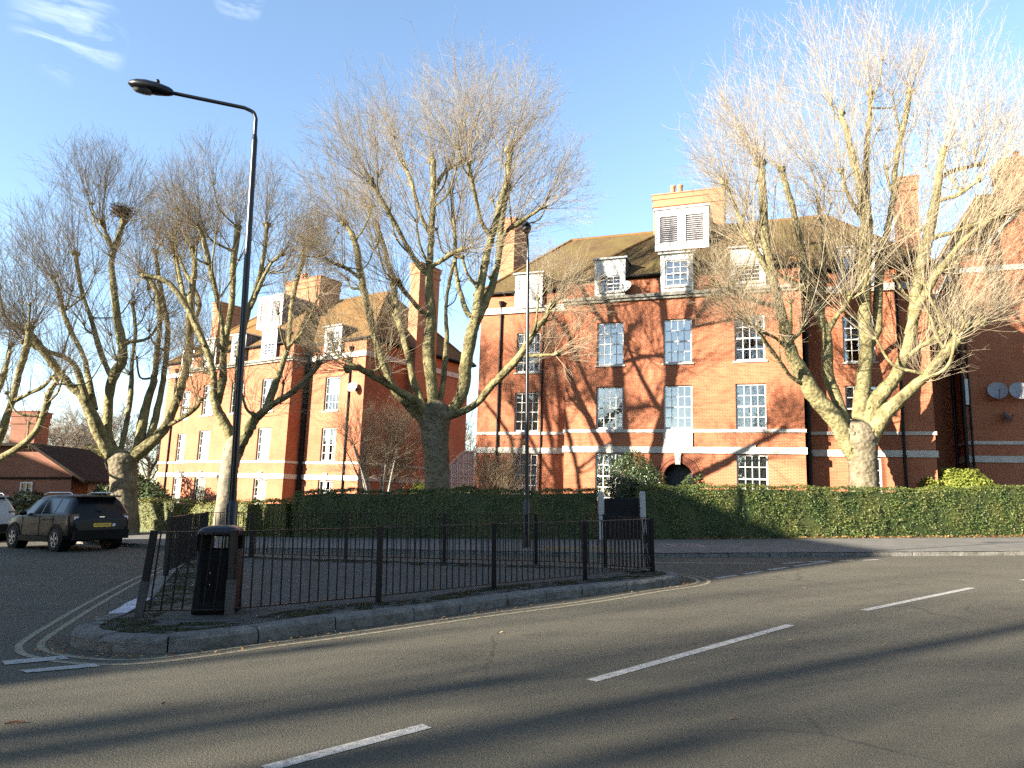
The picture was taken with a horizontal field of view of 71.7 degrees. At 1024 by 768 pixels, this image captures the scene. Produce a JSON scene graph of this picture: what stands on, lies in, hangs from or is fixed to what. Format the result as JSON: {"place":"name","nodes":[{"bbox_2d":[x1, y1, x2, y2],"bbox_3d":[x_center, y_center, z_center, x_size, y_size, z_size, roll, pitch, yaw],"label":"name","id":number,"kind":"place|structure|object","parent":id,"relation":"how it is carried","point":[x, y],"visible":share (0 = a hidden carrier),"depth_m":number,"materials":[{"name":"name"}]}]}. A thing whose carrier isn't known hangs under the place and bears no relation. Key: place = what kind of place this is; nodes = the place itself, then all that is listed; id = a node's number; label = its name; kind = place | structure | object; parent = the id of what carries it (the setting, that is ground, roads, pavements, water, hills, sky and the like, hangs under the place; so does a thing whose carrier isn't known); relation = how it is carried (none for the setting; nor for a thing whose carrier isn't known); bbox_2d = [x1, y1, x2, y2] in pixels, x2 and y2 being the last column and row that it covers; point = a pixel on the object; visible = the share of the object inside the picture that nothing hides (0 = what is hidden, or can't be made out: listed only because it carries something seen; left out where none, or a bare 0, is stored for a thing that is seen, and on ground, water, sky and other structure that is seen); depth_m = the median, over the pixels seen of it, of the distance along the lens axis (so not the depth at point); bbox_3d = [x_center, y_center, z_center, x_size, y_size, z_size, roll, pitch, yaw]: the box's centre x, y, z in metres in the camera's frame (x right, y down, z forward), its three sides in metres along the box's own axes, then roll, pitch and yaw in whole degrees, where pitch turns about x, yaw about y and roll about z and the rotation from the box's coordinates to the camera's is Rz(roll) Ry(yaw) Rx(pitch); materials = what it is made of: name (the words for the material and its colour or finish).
{"place":"outdoors","nodes":[
{"label":"outdoors","id":0,"kind":"place"},
{"bbox_2d":[0,218,176,462],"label":"plane tree","id":1,"kind":"object","parent":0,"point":[13,398],"visible":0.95,"depth_m":26.66,"materials":[{"name":"brown plant"}]},
{"bbox_2d":[0,541,1023,767],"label":"road","id":2,"kind":"structure","parent":0,"point":[832,683],"depth_m":6.26,"materials":[{"name":"grey asphalt"}]},
{"bbox_2d":[0,493,16,540],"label":"parked car","id":3,"kind":"object","parent":2,"relation":"on","point":[7,511],"visible":0.72,"depth_m":25.97,"materials":[{"name":"grey paint"}]},
{"bbox_2d":[5,720,24,723],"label":"dead twig","id":4,"kind":"object","parent":2,"relation":"on","point":[19,721],"visible":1,"depth_m":5.06,"materials":[{"name":"brown wood"}]},
{"bbox_2d":[2,655,68,664],"bbox_3d":[-4.720,2.733,7.027,0.572,0.001,0.208,5,-10,-29],"label":"give way line","id":5,"kind":"object","parent":2,"relation":"on","point":[33,659],"visible":1,"depth_m":7.03,"materials":[{"name":"white paint"}]},
{"bbox_2d":[20,663,98,671],"bbox_3d":[-4.262,2.680,6.696,0.675,0.001,0.168,4,-10,-25],"label":"give way line","id":6,"kind":"object","parent":2,"relation":"on","point":[63,667],"visible":1,"depth_m":6.70,"materials":[{"name":"white paint"}]},
{"bbox_2d":[5,491,130,551],"bbox_3d":[-14.179,4.323,22.562,4.415,1.845,2.195,-6,-11,32],"label":"parked car","id":7,"kind":"object","parent":2,"relation":"on","point":[60,523],"visible":0.99,"depth_m":21.54,"materials":[{"name":"black paint"}]},
{"bbox_2d":[108,598,149,615],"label":"pale kerb","id":8,"kind":"structure","parent":2,"relation":"on","point":[127,607],"depth_m":9.31,"materials":[{"name":"paint"}]},
{"bbox_2d":[262,724,431,767],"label":"line","id":9,"kind":"object","parent":2,"relation":"on","point":[338,749],"visible":1,"depth_m":4.57,"materials":[{"name":"white paint"}]},
{"bbox_2d":[14,567,710,664],"bbox_3d":[-2.135,3.466,11.604,11.989,0.001,9.708,0,-9,0],"label":"yellow line","id":10,"kind":"object","parent":2,"relation":"on","point":[19,650],"visible":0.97,"depth_m":8.46,"materials":[{"name":"yellow paint"}]},
{"bbox_2d":[33,577,694,658],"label":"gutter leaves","id":11,"kind":"object","parent":2,"relation":"on","point":[61,651],"visible":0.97,"depth_m":7.73,"materials":[{"name":"brown plant"}]},
{"bbox_2d":[37,570,699,660],"bbox_3d":[-2.138,3.486,11.727,11.596,0.001,9.559,0,-9,0],"label":"yellow line","id":12,"kind":"object","parent":2,"relation":"on","point":[41,645],"visible":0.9,"depth_m":8.58,"materials":[{"name":"yellow paint"}]},
{"bbox_2d":[70,555,680,653],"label":"island kerb","id":13,"kind":"structure","parent":2,"relation":"on","point":[91,635],"depth_m":8.67,"materials":[{"name":"concrete"}]},
{"bbox_2d":[99,556,666,633],"bbox_3d":[-3.800,3.402,12.114,11.816,0.001,8.774,-3,-10,19],"label":"island surface","id":14,"kind":"object","parent":2,"relation":"on","point":[254,613],"visible":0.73,"depth_m":12.20,"materials":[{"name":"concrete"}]},
{"bbox_2d":[99,567,265,620],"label":"island paving","id":15,"kind":"structure","parent":14,"relation":"on","point":[246,591],"depth_m":9.86,"materials":[{"name":"grey concrete"}]},
{"bbox_2d":[128,79,257,547],"bbox_3d":[-5.450,-0.899,11.621,2.128,8.538,0.421,3,-10,-20],"label":"street lamp","id":16,"kind":"object","parent":15,"relation":"on","point":[156,87],"visible":0.92,"depth_m":11.89,"materials":[{"name":"metal"}]},
{"bbox_2d":[191,525,243,614],"bbox_3d":[-3.780,2.376,9.160,0.530,1.088,0.530,1,-9,-8],"label":"litter bin","id":17,"kind":"object","parent":15,"relation":"on","point":[212,578],"visible":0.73,"depth_m":8.93,"materials":[{"name":"black plastic"}]},
{"bbox_2d":[200,557,227,601],"bbox_3d":[-3.743,2.450,8.901,0.300,0.540,0.009,1,-9,-8],"label":"door","id":18,"kind":"structure","parent":17,"relation":"in","point":[214,561],"depth_m":8.90,"materials":[{"name":"black plastic"}]},
{"bbox_2d":[134,530,233,617],"bbox_3d":[-4.050,2.367,8.784,1.114,1.095,0.111,1,-9,-8],"label":"guard rail","id":19,"kind":"object","parent":14,"relation":"on","point":[143,590],"visible":0.92,"depth_m":8.74,"materials":[{"name":"black metal"}]},
{"bbox_2d":[100,556,665,632],"bbox_3d":[-3.856,3.404,12.184,11.797,0.001,8.790,-3,-10,20],"label":"moss","id":20,"kind":"object","parent":14,"relation":"on","point":[125,621],"visible":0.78,"depth_m":9.92,"materials":[{"name":"green plant"}]},
{"bbox_2d":[163,512,607,575],"bbox_3d":[-2.825,3.401,15.432,9.625,1.138,4.425,0,-9,0],"label":"guard rail","id":21,"kind":"object","parent":14,"relation":"on","point":[185,523],"visible":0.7,"depth_m":15.85,"materials":[{"name":"black metal"}]},
{"bbox_2d":[224,518,654,615],"bbox_3d":[-0.314,2.785,11.407,8.338,1.088,0.280,8,-12,-39],"label":"guard rail","id":22,"kind":"object","parent":14,"relation":"on","point":[230,596],"visible":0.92,"depth_m":10.61,"materials":[{"name":"black metal"}]},
{"bbox_2d":[608,517,649,569],"bbox_3d":[2.443,3.267,14.448,1.062,1.098,0.166,-8,-12,40],"label":"guard rail","id":23,"kind":"object","parent":14,"relation":"on","point":[646,536],"visible":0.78,"depth_m":14.40,"materials":[{"name":"black metal"}]},
{"bbox_2d":[77,541,1023,556],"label":"kerb","id":24,"kind":"structure","parent":2,"relation":"on","point":[798,554],"depth_m":19.52,"materials":[{"name":"concrete"}]},
{"bbox_2d":[162,589,978,718],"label":"scattered leaves","id":25,"kind":"object","parent":2,"relation":"on","point":[570,621],"visible":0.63,"depth_m":7.58,"materials":[{"name":"brown plant"}]},
{"bbox_2d":[587,624,794,681],"bbox_3d":[2.110,2.829,7.604,3.939,0.001,0.115,9,-13,-44],"label":"line","id":26,"kind":"object","parent":2,"relation":"on","point":[644,665],"visible":1,"depth_m":7.23,"materials":[{"name":"white paint"}]},
{"bbox_2d":[796,561,829,565],"bbox_3d":[7.285,4.359,17.203,1.967,0.001,0.120,8,-12,-43],"label":"give way dash","id":27,"kind":"object","parent":2,"relation":"on","point":[813,563],"visible":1,"depth_m":17.24,"materials":[{"name":"white paint"}]},
{"bbox_2d":[861,587,972,610],"bbox_3d":[6.610,3.430,11.377,4.076,0.001,0.115,7,-12,-38],"label":"line","id":28,"kind":"object","parent":2,"relation":"on","point":[906,601],"visible":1,"depth_m":11.18,"materials":[{"name":"white paint"}]},
{"bbox_2d":[0,0,1023,483],"label":"sky","id":29,"kind":"structure","parent":0,"point":[65,64],"materials":[{"name":"blue"}]},
{"bbox_2d":[122,532,1023,552],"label":"pavement","id":30,"kind":"structure","parent":0,"point":[916,544],"depth_m":22.38,"materials":[{"name":"grey concrete"}]},
{"bbox_2d":[5,488,44,514],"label":"evergreen shrub","id":31,"kind":"object","parent":30,"relation":"on","point":[17,504],"visible":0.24,"depth_m":33.69,"materials":[{"name":"green plant"}]},
{"bbox_2d":[0,121,260,534],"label":"plane tree","id":32,"kind":"object","parent":30,"relation":"on","point":[121,464],"visible":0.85,"depth_m":29.59,"materials":[{"name":"brown plant"}]},
{"bbox_2d":[106,201,134,221],"bbox_3d":[-17.147,-7.612,31.203,1.132,0.777,1.166,3,-10,-18],"label":"bird nest","id":33,"kind":"object","parent":32,"relation":"attached to","point":[117,205],"visible":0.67,"depth_m":30.98,"materials":[{"name":"brown wood"}]},
{"bbox_2d":[81,117,384,536],"bbox_3d":[-10.598,-2.377,28.154,11.925,17.173,8.769,0,-9,0],"label":"plane tree","id":34,"kind":"object","parent":30,"relation":"on","point":[246,430],"visible":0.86,"depth_m":27.44,"materials":[{"name":"brown plant"}]},
{"bbox_2d":[522,221,530,547],"bbox_3d":[0.441,0.003,21.211,0.300,9.828,1.506,0,-9,0],"label":"street lamp","id":35,"kind":"object","parent":30,"relation":"on","point":[526,227],"visible":0.94,"depth_m":21.60,"materials":[{"name":"metal"}]},
{"bbox_2d":[525,515,527,534],"bbox_3d":[0.430,4.202,21.108,0.100,0.600,0.024,0,-9,0],"label":"access door","id":36,"kind":"structure","parent":35,"relation":"in","point":[526,515],"depth_m":21.09,"materials":[{"name":"black metal"}]},
{"bbox_2d":[540,546,616,550],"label":"tactile paving","id":37,"kind":"structure","parent":30,"relation":"on","point":[572,548],"depth_m":20.59,"materials":[{"name":"grey concrete"}]},
{"bbox_2d":[666,544,706,546],"bbox_3d":[5.350,4.964,21.790,0.940,0.009,1.200,1,-9,-3],"label":"manhole cover","id":38,"kind":"object","parent":30,"relation":"on","point":[685,545],"visible":1,"depth_m":21.77,"materials":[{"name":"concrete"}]},
{"bbox_2d":[661,534,1023,539],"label":"fallen leaves","id":39,"kind":"object","parent":30,"relation":"on","point":[849,537],"visible":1,"depth_m":25.72,"materials":[{"name":"brown plant"}]},
{"label":"garden ground","id":40,"kind":"structure","parent":0,"visible":0},
{"bbox_2d":[2,406,63,442],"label":"bare tree","id":41,"kind":"object","parent":40,"relation":"on","point":[6,440],"visible":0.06,"depth_m":69.36,"materials":[{"name":"brown plant"}]},
{"bbox_2d":[0,410,109,507],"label":"brick house","id":42,"kind":"structure","parent":40,"relation":"on","point":[76,471],"depth_m":37.85,"materials":[{"name":"brick"}]},
{"bbox_2d":[20,482,32,500],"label":"window","id":43,"kind":"structure","parent":42,"relation":"in","point":[24,485],"depth_m":37.57,"materials":[{"name":"white glass"}]},
{"bbox_2d":[20,398,99,454],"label":"bare tree","id":44,"kind":"object","parent":40,"relation":"on","point":[63,437],"visible":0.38,"depth_m":57.59,"materials":[{"name":"brown plant"}]},
{"bbox_2d":[49,388,136,454],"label":"bare tree","id":45,"kind":"object","parent":40,"relation":"on","point":[101,415],"visible":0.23,"depth_m":65.47,"materials":[{"name":"brown plant"}]},
{"bbox_2d":[66,398,160,466],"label":"bare tree","id":46,"kind":"object","parent":40,"relation":"on","point":[121,421],"visible":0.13,"depth_m":73.45,"materials":[{"name":"brown plant"}]},
{"bbox_2d":[83,442,147,492],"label":"evergreen shrub","id":47,"kind":"object","parent":40,"relation":"on","point":[97,452],"visible":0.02,"depth_m":46.12,"materials":[{"name":"green plant"}]},
{"bbox_2d":[81,473,173,502],"bbox_3d":[-20.168,6.129,37.517,6.304,3.134,3.865,-2,-9,10],"label":"evergreen shrub","id":48,"kind":"object","parent":40,"relation":"on","point":[148,488],"visible":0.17,"depth_m":36.74,"materials":[{"name":"green plant"}]},
{"bbox_2d":[112,416,160,482],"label":"bare tree","id":49,"kind":"object","parent":40,"relation":"on","point":[150,464],"visible":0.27,"depth_m":61.24,"materials":[{"name":"brown plant"}]},
{"bbox_2d":[138,497,293,536],"bbox_3d":[-12.645,5.499,29.491,9.994,1.626,1.460,-5,-10,28],"label":"hedge","id":50,"kind":"object","parent":40,"relation":"on","point":[153,516],"visible":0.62,"depth_m":28.84,"materials":[{"name":"green plant"}]},
{"bbox_2d":[156,261,476,504],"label":"apartment block","id":51,"kind":"structure","parent":40,"relation":"on","point":[286,455],"depth_m":45.32,"materials":[{"name":"brick"}]},
{"bbox_2d":[172,477,181,502],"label":"window","id":52,"kind":"structure","parent":51,"relation":"in","point":[178,481],"depth_m":51.59,"materials":[{"name":"white paint"}]},
{"bbox_2d":[176,434,185,461],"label":"window","id":53,"kind":"structure","parent":51,"relation":"in","point":[183,436],"depth_m":52.03,"materials":[{"name":"white paint"}]},
{"bbox_2d":[181,391,189,420],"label":"window","id":54,"kind":"structure","parent":51,"relation":"in","point":[187,397],"depth_m":52.57,"materials":[{"name":"white paint"}]},
{"bbox_2d":[194,477,205,503],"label":"window","id":55,"kind":"structure","parent":51,"relation":"in","point":[201,481],"depth_m":48.00,"materials":[{"name":"white paint"}]},
{"bbox_2d":[198,430,210,460],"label":"window","id":56,"kind":"structure","parent":51,"relation":"in","point":[206,434],"depth_m":48.44,"materials":[{"name":"white paint"}]},
{"bbox_2d":[199,385,212,416],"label":"window","id":57,"kind":"structure","parent":51,"relation":"in","point":[208,411],"depth_m":48.95,"materials":[{"name":"white paint"}]},
{"bbox_2d":[227,381,243,414],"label":"window","id":58,"kind":"structure","parent":51,"relation":"in","point":[243,381],"depth_m":47.22,"materials":[{"name":"white paint"}]},
{"bbox_2d":[253,479,266,503],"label":"window","id":59,"kind":"structure","parent":51,"relation":"in","point":[261,483],"depth_m":44.43,"materials":[{"name":"white paint"}]},
{"bbox_2d":[257,428,270,460],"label":"window","id":60,"kind":"structure","parent":51,"relation":"in","point":[265,434],"depth_m":44.89,"materials":[{"name":"white paint"}]},
{"bbox_2d":[261,378,273,411],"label":"window","id":61,"kind":"structure","parent":51,"relation":"in","point":[268,384],"depth_m":45.56,"materials":[{"name":"white paint"}]},
{"bbox_2d":[319,480,332,493],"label":"window","id":62,"kind":"structure","parent":51,"relation":"in","point":[323,483],"depth_m":42.95,"materials":[{"name":"white paint"}]},
{"bbox_2d":[321,428,336,461],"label":"window","id":63,"kind":"structure","parent":51,"relation":"in","point":[325,457],"depth_m":43.35,"materials":[{"name":"white paint"}]},
{"bbox_2d":[321,376,339,411],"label":"window","id":64,"kind":"structure","parent":51,"relation":"in","point":[335,387],"depth_m":43.79,"materials":[{"name":"white paint"}]},
{"bbox_2d":[347,382,356,390],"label":"satellite dish","id":65,"kind":"object","parent":51,"relation":"attached to","point":[351,386],"visible":1,"depth_m":42.12,"materials":[{"name":"white metal"}]},
{"bbox_2d":[305,391,455,493],"bbox_3d":[-6.354,3.640,34.286,6.623,7.064,5.688,7,-11,-36],"label":"bare shrub","id":66,"kind":"object","parent":40,"relation":"on","point":[391,477],"visible":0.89,"depth_m":33.82,"materials":[{"name":"brown plant"}]},
{"bbox_2d":[410,480,424,493],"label":"evergreen shrub","id":67,"kind":"object","parent":40,"relation":"on","point":[420,486],"visible":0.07,"depth_m":33.00,"materials":[{"name":"green plant"}]},
{"bbox_2d":[290,486,597,538],"bbox_3d":[-2.570,4.811,26.451,11.560,2.027,1.625,-1,-9,6],"label":"hedge","id":68,"kind":"object","parent":40,"relation":"on","point":[576,502],"visible":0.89,"depth_m":25.95,"materials":[{"name":"green plant"}]},
{"bbox_2d":[267,10,622,493],"bbox_3d":[-2.743,-4.407,28.948,13.884,21.427,13.464,0,-9,0],"label":"plane tree","id":69,"kind":"object","parent":40,"relation":"on","point":[434,415],"visible":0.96,"depth_m":27.89,"materials":[{"name":"brown plant"}]},
{"bbox_2d":[449,451,474,492],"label":"glazed stair","id":70,"kind":"object","parent":40,"relation":"on","point":[458,472],"visible":0.27,"depth_m":46.19,"materials":[{"name":"grey glass"}]},
{"bbox_2d":[465,411,476,454],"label":"bare tree","id":71,"kind":"object","parent":40,"relation":"on","point":[470,435],"visible":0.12,"depth_m":69.84,"materials":[{"name":"brown plant"}]},
{"bbox_2d":[450,483,500,493],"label":"evergreen shrub","id":72,"kind":"object","parent":40,"relation":"on","point":[469,487],"visible":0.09,"depth_m":32.55,"materials":[{"name":"green plant"}]},
{"bbox_2d":[451,431,540,493],"bbox_3d":[-1.140,4.720,35.005,4.450,5.137,4.111,-8,-12,40],"label":"bare shrub","id":73,"kind":"object","parent":40,"relation":"on","point":[492,469],"visible":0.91,"depth_m":35.14,"materials":[{"name":"brown plant"}]},
{"bbox_2d":[598,491,603,539],"bbox_3d":[3.175,4.730,25.220,0.190,1.800,0.200,0,-9,0],"label":"gate post","id":74,"kind":"object","parent":40,"relation":"on","point":[600,502],"visible":0.73,"depth_m":25.17,"materials":[{"name":"concrete"}]},
{"bbox_2d":[604,498,639,539],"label":"metal gate","id":75,"kind":"structure","parent":74,"relation":"attached to","point":[616,508],"depth_m":25.24,"materials":[{"name":"black metal"}]},
{"bbox_2d":[604,447,666,497],"bbox_3d":[4.840,4.311,27.939,2.374,3.696,2.470,0,-9,0],"label":"bay bush","id":76,"kind":"object","parent":40,"relation":"on","point":[633,480],"visible":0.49,"depth_m":27.58,"materials":[{"name":"green plant"}]},
{"bbox_2d":[639,491,646,539],"bbox_3d":[4.655,4.730,25.220,0.190,1.800,0.200,0,-9,0],"label":"gate post","id":77,"kind":"object","parent":40,"relation":"on","point":[642,503],"visible":0.69,"depth_m":25.18,"materials":[{"name":"concrete"}]},
{"bbox_2d":[680,472,704,489],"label":"bush","id":78,"kind":"object","parent":40,"relation":"on","point":[697,478],"depth_m":30.19,"materials":[{"name":"green plant"}]},
{"bbox_2d":[473,174,938,521],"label":"apartment block","id":79,"kind":"structure","parent":40,"relation":"on","point":[668,397],"depth_m":33.50,"materials":[{"name":"red brick"}]},
{"bbox_2d":[513,454,536,493],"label":"window","id":80,"kind":"structure","parent":79,"relation":"in","point":[532,457],"depth_m":36.25,"materials":[{"name":"white paint"}]},
{"bbox_2d":[515,392,538,431],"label":"window","id":81,"kind":"structure","parent":79,"relation":"in","point":[520,397],"depth_m":36.75,"materials":[{"name":"glass"}]},
{"bbox_2d":[514,332,540,373],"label":"window","id":82,"kind":"structure","parent":79,"relation":"in","point":[532,365],"depth_m":37.18,"materials":[{"name":"glass"}]},
{"bbox_2d":[596,453,622,499],"bbox_3d":[4.588,4.384,33.428,1.480,2.220,0.370,-1,-10,20],"label":"window","id":83,"kind":"structure","parent":79,"relation":"in","point":[603,460],"depth_m":33.67,"materials":[{"name":"white paint"}]},
{"bbox_2d":[596,387,622,428],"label":"window","id":84,"kind":"structure","parent":79,"relation":"in","point":[609,399],"depth_m":34.07,"materials":[{"name":"glass"}]},
{"bbox_2d":[595,322,624,366],"bbox_3d":[4.794,-1.893,34.430,1.480,2.200,0.371,-1,-10,20],"label":"window","id":85,"kind":"structure","parent":79,"relation":"in","point":[613,341],"depth_m":34.53,"materials":[{"name":"glass"}]},
{"bbox_2d":[620,281,630,292],"bbox_3d":[5.453,-4.696,34.167,0.527,0.601,0.664,0,-9,0],"label":"satellite dish","id":86,"kind":"object","parent":79,"relation":"attached to","point":[625,286],"visible":1,"depth_m":34.15,"materials":[{"name":"white metal"}]},
{"bbox_2d":[661,319,693,364],"bbox_3d":[7.798,-1.970,33.335,1.480,2.200,0.371,-1,-10,20],"label":"window","id":87,"kind":"structure","parent":79,"relation":"in","point":[677,332],"depth_m":33.44,"materials":[{"name":"glass"}]},
{"bbox_2d":[656,453,699,489],"bbox_3d":[7.673,4.997,32.504,1.960,3.575,1.080,-1,-10,20],"label":"doorway","id":88,"kind":"structure","parent":79,"relation":"in","point":[676,473],"depth_m":32.94,"materials":[{"name":"brick"}]},
{"bbox_2d":[664,385,691,428],"bbox_3d":[7.726,1.098,32.924,1.300,2.050,0.208,-1,-10,20],"label":"window","id":89,"kind":"structure","parent":79,"relation":"in","point":[675,417],"depth_m":32.90,"materials":[{"name":"white paint"}]},
{"bbox_2d":[733,315,766,362],"bbox_3d":[10.803,-2.050,32.239,1.480,2.200,0.368,-1,-10,20],"label":"window","id":90,"kind":"structure","parent":79,"relation":"in","point":[740,349],"depth_m":32.30,"materials":[{"name":"white paint"}]},
{"bbox_2d":[735,384,766,428],"bbox_3d":[10.732,1.022,31.827,1.300,2.050,0.207,-1,-10,20],"label":"window","id":91,"kind":"structure","parent":79,"relation":"in","point":[751,413],"depth_m":31.85,"materials":[{"name":"glass"}]},
{"bbox_2d":[737,455,767,489],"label":"window","id":92,"kind":"structure","parent":79,"relation":"in","point":[751,469],"depth_m":31.41,"materials":[{"name":"white paint"}]},
{"bbox_2d":[842,315,878,363],"bbox_3d":[15.534,-1.965,31.775,1.480,2.200,0.372,-1,-10,20],"label":"window","id":93,"kind":"structure","parent":79,"relation":"in","point":[852,329],"depth_m":31.99,"materials":[{"name":"white paint"}]},
{"bbox_2d":[845,385,876,418],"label":"window","id":94,"kind":"structure","parent":79,"relation":"in","point":[849,390],"depth_m":31.60,"materials":[{"name":"white paint"}]},
{"bbox_2d":[848,458,881,491],"bbox_3d":[15.359,4.290,30.856,1.365,2.190,0.222,-3,-10,20],"label":"window","id":95,"kind":"structure","parent":79,"relation":"in","point":[879,459],"depth_m":30.69,"materials":[{"name":"white paint"}]},
{"bbox_2d":[635,482,1023,539],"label":"hedge","id":96,"kind":"object","parent":40,"relation":"on","point":[732,511],"visible":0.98,"depth_m":26.32,"materials":[{"name":"green plant"}]},
{"bbox_2d":[657,0,1023,491],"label":"plane tree","id":97,"kind":"object","parent":40,"relation":"on","point":[858,434],"visible":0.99,"depth_m":28.87,"materials":[{"name":"brown plant"}]},
{"bbox_2d":[916,476,943,491],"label":"conifer bush","id":98,"kind":"object","parent":40,"relation":"on","point":[937,482],"visible":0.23,"depth_m":29.53,"materials":[{"name":"green plant"}]},
{"bbox_2d":[935,466,998,491],"bbox_3d":[19.075,4.946,29.803,3.149,3.030,2.407,0,-9,0],"label":"conifer bush","id":99,"kind":"object","parent":40,"relation":"on","point":[958,478],"visible":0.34,"depth_m":29.63,"materials":[{"name":"green plant"}]},
{"bbox_2d":[927,151,1023,489],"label":"brick block","id":100,"kind":"structure","parent":40,"relation":"on","point":[974,430],"depth_m":35.35,"materials":[{"name":"red brick"}]},
{"bbox_2d":[987,382,1007,398],"bbox_3d":[23.678,0.318,34.586,0.729,0.856,0.729,4,-10,-21],"label":"satellite dish","id":101,"kind":"object","parent":100,"relation":"attached to","point":[998,390],"visible":1,"depth_m":34.59,"materials":[{"name":"grey metal"}]},
{"bbox_2d":[1002,411,1013,420],"bbox_3d":[24.004,1.569,34.410,0.442,0.525,0.644,-2,-9,13],"label":"satellite dish","id":102,"kind":"object","parent":100,"relation":"attached to","point":[1007,416],"visible":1,"depth_m":34.42,"materials":[{"name":"black metal"}]},
{"bbox_2d":[1009,382,1023,398],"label":"satellite dish","id":103,"kind":"object","parent":100,"relation":"attached to","point":[1016,389],"visible":1,"depth_m":34.33,"materials":[{"name":"white metal"}]}
]}

